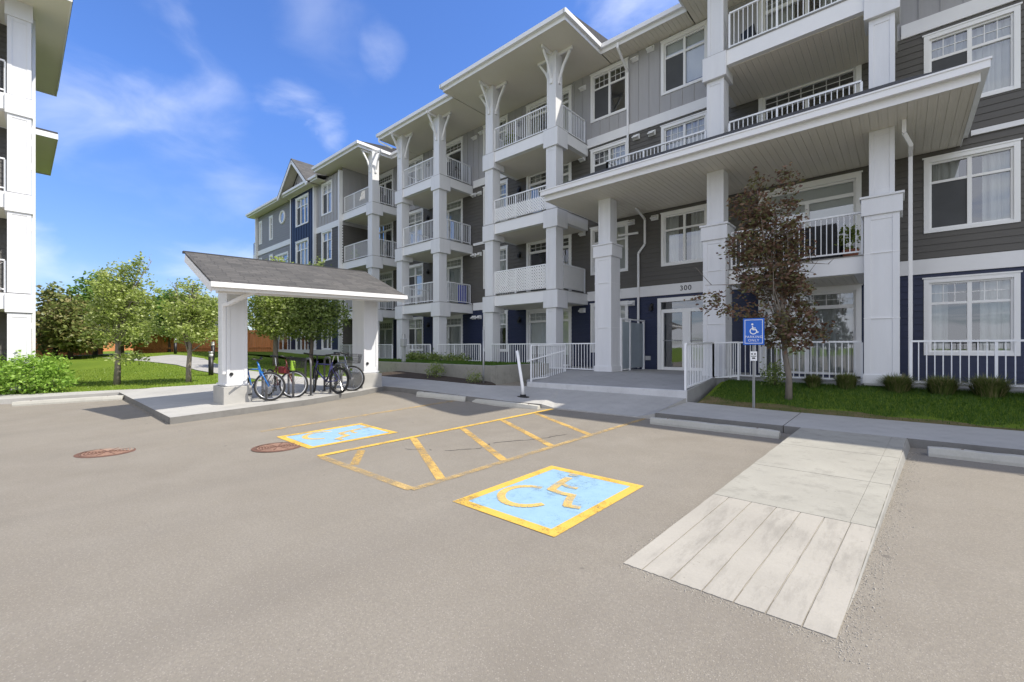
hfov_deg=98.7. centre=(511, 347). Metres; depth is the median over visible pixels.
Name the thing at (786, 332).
maple tree
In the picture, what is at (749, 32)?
patio chair
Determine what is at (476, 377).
shrub
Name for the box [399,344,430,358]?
railing
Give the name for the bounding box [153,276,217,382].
lawn tree
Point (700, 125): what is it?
window
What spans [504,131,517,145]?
potted plant
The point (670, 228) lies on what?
window
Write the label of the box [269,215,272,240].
window
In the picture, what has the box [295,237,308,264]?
window
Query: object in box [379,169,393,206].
patio door
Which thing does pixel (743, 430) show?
wheel stop
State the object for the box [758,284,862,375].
patio door
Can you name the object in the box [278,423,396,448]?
accessible parking mark
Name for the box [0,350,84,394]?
shrub
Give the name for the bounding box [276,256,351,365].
lawn tree
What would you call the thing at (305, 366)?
bike rack
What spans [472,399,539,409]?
wheel stop
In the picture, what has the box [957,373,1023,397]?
ornamental grass
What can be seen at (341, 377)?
bike rack
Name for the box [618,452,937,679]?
gravel
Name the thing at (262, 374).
bicycle
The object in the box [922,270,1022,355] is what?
window
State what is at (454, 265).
patio door
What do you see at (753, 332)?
parking sign
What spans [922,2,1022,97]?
window
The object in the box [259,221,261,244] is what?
window
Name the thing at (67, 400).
wheel stop
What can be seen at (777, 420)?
sidewalk
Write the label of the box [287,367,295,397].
bike rack
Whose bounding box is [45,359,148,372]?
ground
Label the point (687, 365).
railing
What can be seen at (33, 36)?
apartment building
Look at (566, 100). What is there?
patio door
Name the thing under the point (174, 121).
sky
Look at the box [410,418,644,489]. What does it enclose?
parking line
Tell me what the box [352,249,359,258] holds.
potted plant
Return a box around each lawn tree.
[72,251,168,384]
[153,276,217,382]
[247,256,308,365]
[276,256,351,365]
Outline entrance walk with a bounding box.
[529,387,685,418]
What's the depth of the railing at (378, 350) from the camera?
23.27 m
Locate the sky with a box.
[31,0,679,329]
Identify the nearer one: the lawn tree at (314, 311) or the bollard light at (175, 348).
the lawn tree at (314, 311)
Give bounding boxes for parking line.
[276,401,452,428]
[317,409,551,455]
[320,456,411,489]
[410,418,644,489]
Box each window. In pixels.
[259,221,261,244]
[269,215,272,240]
[275,251,287,261]
[279,210,285,223]
[279,333,287,348]
[295,192,308,227]
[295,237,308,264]
[295,332,308,349]
[321,179,331,215]
[321,228,331,261]
[321,326,331,349]
[409,154,422,183]
[409,208,422,244]
[409,263,422,297]
[409,316,422,350]
[482,114,507,155]
[482,178,507,225]
[482,245,507,288]
[483,310,507,351]
[590,57,628,122]
[590,138,626,172]
[590,220,627,275]
[590,301,627,351]
[660,20,706,95]
[660,110,706,151]
[660,204,706,266]
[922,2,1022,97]
[922,138,1022,233]
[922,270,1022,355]
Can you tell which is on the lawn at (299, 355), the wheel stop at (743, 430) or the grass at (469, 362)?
the grass at (469, 362)
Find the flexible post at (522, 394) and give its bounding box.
[516,350,528,397]
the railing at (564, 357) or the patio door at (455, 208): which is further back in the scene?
the patio door at (455, 208)
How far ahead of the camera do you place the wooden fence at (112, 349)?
46.16 m
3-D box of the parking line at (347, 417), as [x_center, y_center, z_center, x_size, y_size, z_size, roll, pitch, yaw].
[-2.778,1.417,9.801,0.100,0.161,5.200,0,0,41]
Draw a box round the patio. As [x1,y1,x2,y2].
[549,366,1023,393]
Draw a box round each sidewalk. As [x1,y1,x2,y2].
[0,388,145,403]
[320,376,540,407]
[656,402,799,432]
[784,413,1023,454]
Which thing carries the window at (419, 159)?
in the apartment building at (893, 130)
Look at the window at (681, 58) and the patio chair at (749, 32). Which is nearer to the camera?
the patio chair at (749, 32)
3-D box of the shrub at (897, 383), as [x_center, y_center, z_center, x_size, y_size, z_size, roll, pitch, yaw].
[8.213,0.724,9.353,1.071,0.465,1.051,0,0,41]
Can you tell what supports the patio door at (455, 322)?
in the apartment building at (893, 130)
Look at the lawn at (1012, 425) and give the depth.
8.70 m
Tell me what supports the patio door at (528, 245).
in the apartment building at (893, 130)
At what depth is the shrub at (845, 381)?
9.83 m
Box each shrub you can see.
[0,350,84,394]
[406,348,470,360]
[425,359,446,377]
[464,368,483,382]
[758,357,795,386]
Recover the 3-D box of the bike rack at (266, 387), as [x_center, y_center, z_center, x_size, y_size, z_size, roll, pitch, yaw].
[-5.841,0.875,10.375,0.116,0.745,0.716,0,0,-37]
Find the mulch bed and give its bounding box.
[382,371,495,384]
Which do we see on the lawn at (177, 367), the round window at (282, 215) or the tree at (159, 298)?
the tree at (159, 298)
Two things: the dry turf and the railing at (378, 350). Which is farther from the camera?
the railing at (378, 350)
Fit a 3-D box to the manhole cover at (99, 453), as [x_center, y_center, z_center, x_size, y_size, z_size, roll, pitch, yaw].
[-6.003,1.552,6.526,0.720,0.028,0.720,0,0,41]
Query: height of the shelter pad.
0.548 m
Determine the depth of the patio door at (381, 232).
27.31 m
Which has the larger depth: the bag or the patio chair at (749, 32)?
the patio chair at (749, 32)
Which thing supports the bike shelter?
on the shelter pad
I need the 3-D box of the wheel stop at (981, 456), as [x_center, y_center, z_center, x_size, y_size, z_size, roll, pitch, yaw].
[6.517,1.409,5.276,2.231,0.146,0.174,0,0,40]
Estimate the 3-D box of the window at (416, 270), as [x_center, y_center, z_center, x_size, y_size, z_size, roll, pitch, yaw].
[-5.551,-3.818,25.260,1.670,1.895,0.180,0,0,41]
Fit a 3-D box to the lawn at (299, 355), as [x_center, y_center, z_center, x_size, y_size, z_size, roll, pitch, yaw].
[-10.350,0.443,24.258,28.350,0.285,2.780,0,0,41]
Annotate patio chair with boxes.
[380,195,387,203]
[447,161,460,176]
[741,24,758,40]
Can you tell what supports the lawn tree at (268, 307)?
on the lawn at (177, 367)
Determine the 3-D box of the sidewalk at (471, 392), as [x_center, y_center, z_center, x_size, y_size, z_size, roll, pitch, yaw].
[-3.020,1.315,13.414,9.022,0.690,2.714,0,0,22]
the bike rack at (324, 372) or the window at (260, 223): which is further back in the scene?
the window at (260, 223)
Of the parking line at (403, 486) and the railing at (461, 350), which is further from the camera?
the railing at (461, 350)
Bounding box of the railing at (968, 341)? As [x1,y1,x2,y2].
[909,339,1023,386]
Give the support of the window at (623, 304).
in the apartment building at (893, 130)
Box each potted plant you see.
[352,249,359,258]
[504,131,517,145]
[834,225,863,256]
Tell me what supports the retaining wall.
on the lawn at (177, 367)
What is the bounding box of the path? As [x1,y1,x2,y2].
[75,353,307,380]
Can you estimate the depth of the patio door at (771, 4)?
13.42 m
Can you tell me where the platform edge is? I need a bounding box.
[527,382,686,401]
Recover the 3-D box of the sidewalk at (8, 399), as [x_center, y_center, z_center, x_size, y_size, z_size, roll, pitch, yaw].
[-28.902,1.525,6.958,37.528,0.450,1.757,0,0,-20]
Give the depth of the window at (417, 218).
25.30 m
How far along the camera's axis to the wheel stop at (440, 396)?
11.40 m
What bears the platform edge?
attached to the entrance platform
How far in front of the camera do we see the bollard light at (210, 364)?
17.04 m
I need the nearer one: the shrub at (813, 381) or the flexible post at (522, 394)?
the shrub at (813, 381)
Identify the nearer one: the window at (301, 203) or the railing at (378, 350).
the railing at (378, 350)
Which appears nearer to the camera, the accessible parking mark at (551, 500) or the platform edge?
the accessible parking mark at (551, 500)
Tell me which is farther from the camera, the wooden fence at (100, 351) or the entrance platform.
the wooden fence at (100, 351)
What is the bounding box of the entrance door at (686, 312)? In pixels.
[657,295,702,370]
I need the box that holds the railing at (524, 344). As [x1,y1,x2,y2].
[491,343,594,369]
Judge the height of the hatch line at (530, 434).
0.018 m
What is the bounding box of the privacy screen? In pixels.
[620,318,644,370]
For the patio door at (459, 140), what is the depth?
22.87 m
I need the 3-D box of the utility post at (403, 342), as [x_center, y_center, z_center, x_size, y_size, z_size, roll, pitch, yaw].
[-4.335,0.070,17.587,0.220,1.220,0.180,0,0,41]
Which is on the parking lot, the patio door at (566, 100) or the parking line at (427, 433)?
the parking line at (427, 433)
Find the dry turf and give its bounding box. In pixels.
[698,395,1023,430]
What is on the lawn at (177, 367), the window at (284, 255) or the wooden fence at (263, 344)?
the wooden fence at (263, 344)
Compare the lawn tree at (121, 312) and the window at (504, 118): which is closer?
the lawn tree at (121, 312)
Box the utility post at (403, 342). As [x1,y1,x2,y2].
[400,334,406,361]
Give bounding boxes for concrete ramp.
[623,427,910,638]
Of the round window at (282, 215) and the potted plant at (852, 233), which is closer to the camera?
the potted plant at (852, 233)
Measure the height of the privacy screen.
1.770 m
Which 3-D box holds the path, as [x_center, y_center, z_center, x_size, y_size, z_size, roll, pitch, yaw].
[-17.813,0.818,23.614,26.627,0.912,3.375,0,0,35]
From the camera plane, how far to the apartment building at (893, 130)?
13.96 m
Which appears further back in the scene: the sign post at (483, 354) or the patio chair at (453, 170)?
the patio chair at (453, 170)
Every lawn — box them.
[1,350,395,394]
[247,353,474,364]
[697,381,1023,428]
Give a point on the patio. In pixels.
(749, 378)
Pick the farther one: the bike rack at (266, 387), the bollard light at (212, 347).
the bollard light at (212, 347)
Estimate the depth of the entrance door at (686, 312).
15.32 m
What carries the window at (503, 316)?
in the apartment building at (893, 130)
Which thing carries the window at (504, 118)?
in the apartment building at (893, 130)
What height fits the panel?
0.930 m
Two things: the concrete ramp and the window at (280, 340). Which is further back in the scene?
the window at (280, 340)
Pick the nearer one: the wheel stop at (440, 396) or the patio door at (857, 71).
the wheel stop at (440, 396)
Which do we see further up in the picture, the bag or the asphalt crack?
the bag
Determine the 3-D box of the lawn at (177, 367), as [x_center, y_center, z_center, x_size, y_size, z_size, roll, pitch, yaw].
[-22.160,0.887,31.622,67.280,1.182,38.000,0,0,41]
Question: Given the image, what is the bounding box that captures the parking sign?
[743,318,763,407]
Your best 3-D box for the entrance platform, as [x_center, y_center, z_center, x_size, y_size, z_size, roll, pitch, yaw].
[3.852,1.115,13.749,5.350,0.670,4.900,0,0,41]
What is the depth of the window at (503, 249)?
20.93 m
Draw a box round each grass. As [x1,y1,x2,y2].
[304,357,537,365]
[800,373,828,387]
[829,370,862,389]
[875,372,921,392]
[916,373,972,394]
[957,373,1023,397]
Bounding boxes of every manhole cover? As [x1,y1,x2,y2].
[74,447,135,457]
[251,442,301,451]
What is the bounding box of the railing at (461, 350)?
[437,344,480,360]
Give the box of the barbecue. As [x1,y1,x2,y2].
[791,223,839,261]
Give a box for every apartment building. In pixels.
[0,0,72,390]
[245,0,1023,385]
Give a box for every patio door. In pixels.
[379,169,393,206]
[379,222,392,257]
[379,271,392,309]
[379,320,392,357]
[432,136,462,181]
[447,198,462,242]
[447,256,462,302]
[447,314,462,359]
[525,84,571,136]
[526,162,571,212]
[526,234,571,291]
[526,306,571,365]
[758,0,836,32]
[758,64,861,121]
[758,170,862,254]
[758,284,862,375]
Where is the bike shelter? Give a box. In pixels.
[182,251,407,404]
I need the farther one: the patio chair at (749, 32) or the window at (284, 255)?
the window at (284, 255)
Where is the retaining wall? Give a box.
[339,360,548,384]
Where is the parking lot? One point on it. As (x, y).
(212, 550)
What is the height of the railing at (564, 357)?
1.170 m
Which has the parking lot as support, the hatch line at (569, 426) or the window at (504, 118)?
the hatch line at (569, 426)
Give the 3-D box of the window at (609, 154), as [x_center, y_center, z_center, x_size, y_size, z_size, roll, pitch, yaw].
[3.812,-6.887,17.054,1.670,1.935,0.297,0,0,41]
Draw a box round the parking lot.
[0,382,1023,681]
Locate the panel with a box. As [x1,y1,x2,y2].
[458,285,465,303]
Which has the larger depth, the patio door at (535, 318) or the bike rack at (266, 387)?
the patio door at (535, 318)
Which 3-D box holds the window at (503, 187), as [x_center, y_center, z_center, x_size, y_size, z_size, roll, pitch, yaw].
[-0.725,-6.887,21.063,1.660,1.935,0.290,0,0,41]
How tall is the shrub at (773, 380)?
0.942 m
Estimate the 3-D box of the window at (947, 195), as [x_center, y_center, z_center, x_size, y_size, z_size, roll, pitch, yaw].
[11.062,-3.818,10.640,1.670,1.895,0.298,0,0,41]
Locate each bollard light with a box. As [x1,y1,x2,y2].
[174,339,176,353]
[208,352,213,374]
[211,342,214,359]
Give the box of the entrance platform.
[526,368,748,402]
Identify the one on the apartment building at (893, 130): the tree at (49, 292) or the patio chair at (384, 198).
the patio chair at (384, 198)
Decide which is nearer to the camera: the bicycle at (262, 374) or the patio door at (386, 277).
the bicycle at (262, 374)
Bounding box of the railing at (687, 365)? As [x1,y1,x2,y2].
[684,342,739,389]
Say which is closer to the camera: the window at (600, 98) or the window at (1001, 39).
the window at (1001, 39)
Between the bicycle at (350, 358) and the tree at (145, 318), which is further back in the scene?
the tree at (145, 318)
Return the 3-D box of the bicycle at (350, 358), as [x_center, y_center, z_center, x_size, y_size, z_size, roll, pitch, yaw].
[-4.601,0.634,11.953,0.662,1.022,1.553,4,-3,-40]
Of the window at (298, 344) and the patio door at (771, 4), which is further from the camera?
the window at (298, 344)
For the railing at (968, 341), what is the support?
on the patio
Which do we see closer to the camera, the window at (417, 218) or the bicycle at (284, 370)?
the bicycle at (284, 370)
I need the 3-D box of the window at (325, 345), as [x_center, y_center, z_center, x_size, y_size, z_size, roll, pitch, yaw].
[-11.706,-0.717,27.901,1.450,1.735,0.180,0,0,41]
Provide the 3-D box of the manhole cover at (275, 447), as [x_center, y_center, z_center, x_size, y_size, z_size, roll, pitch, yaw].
[-3.626,1.542,6.813,0.720,0.028,0.720,0,0,41]
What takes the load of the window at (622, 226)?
in the apartment building at (893, 130)
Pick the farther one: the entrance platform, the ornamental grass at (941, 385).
the entrance platform
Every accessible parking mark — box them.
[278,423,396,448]
[453,466,642,536]
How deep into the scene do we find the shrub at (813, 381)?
10.26 m
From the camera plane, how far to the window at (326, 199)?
27.98 m
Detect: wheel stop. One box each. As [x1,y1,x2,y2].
[12,395,123,405]
[416,391,465,401]
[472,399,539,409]
[650,417,779,438]
[927,446,1023,466]
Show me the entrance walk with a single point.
(633, 405)
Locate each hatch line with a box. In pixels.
[350,450,364,464]
[410,438,444,479]
[460,428,506,459]
[500,420,552,445]
[538,413,590,434]
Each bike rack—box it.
[260,369,268,401]
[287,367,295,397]
[304,358,312,395]
[322,356,332,392]
[334,363,342,390]
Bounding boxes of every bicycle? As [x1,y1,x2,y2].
[247,356,285,400]
[264,355,307,397]
[303,353,350,393]
[331,352,364,390]
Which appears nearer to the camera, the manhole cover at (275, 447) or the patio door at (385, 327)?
the manhole cover at (275, 447)
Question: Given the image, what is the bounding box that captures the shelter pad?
[119,378,383,423]
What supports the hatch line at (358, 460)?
on the parking lot
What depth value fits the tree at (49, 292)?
27.55 m
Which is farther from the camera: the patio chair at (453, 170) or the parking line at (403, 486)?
the patio chair at (453, 170)
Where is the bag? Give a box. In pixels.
[290,356,294,370]
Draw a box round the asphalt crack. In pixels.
[445,434,565,450]
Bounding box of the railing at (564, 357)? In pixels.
[530,344,565,381]
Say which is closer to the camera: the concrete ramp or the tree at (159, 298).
the concrete ramp
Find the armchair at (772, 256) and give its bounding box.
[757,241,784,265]
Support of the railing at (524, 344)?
on the patio
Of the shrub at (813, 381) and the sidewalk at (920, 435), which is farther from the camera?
the shrub at (813, 381)
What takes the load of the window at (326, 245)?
in the apartment building at (893, 130)
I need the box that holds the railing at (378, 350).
[340,344,392,358]
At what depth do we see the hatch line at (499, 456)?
6.77 m
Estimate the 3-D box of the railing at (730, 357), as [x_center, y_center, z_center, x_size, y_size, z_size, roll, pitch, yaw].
[7.049,0.345,11.121,2.864,1.010,0.055,0,0,41]
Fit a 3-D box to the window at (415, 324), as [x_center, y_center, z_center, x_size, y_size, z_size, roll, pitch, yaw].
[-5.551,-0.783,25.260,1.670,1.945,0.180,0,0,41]
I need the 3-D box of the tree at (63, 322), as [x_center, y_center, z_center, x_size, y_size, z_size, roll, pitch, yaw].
[-25.993,-1.192,26.322,4.254,3.955,3.450,0,0,41]
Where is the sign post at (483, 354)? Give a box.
[483,326,483,382]
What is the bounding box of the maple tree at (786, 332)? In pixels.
[683,162,838,399]
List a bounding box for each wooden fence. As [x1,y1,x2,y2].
[36,344,103,356]
[103,339,132,350]
[133,330,272,353]
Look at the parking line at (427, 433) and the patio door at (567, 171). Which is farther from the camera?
the patio door at (567, 171)
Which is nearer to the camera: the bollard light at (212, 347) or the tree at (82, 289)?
the bollard light at (212, 347)
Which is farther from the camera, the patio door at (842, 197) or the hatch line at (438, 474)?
the patio door at (842, 197)
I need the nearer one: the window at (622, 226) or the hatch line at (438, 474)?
the hatch line at (438, 474)
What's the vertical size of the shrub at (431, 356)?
0.844 m
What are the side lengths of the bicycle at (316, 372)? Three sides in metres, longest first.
1.667 x 1.022 x 0.610 m
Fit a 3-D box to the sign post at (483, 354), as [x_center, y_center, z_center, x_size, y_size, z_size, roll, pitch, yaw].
[-0.863,0.320,13.272,0.056,1.920,0.271,0,0,5]
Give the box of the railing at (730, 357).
[729,341,862,383]
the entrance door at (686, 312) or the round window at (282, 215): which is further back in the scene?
the round window at (282, 215)

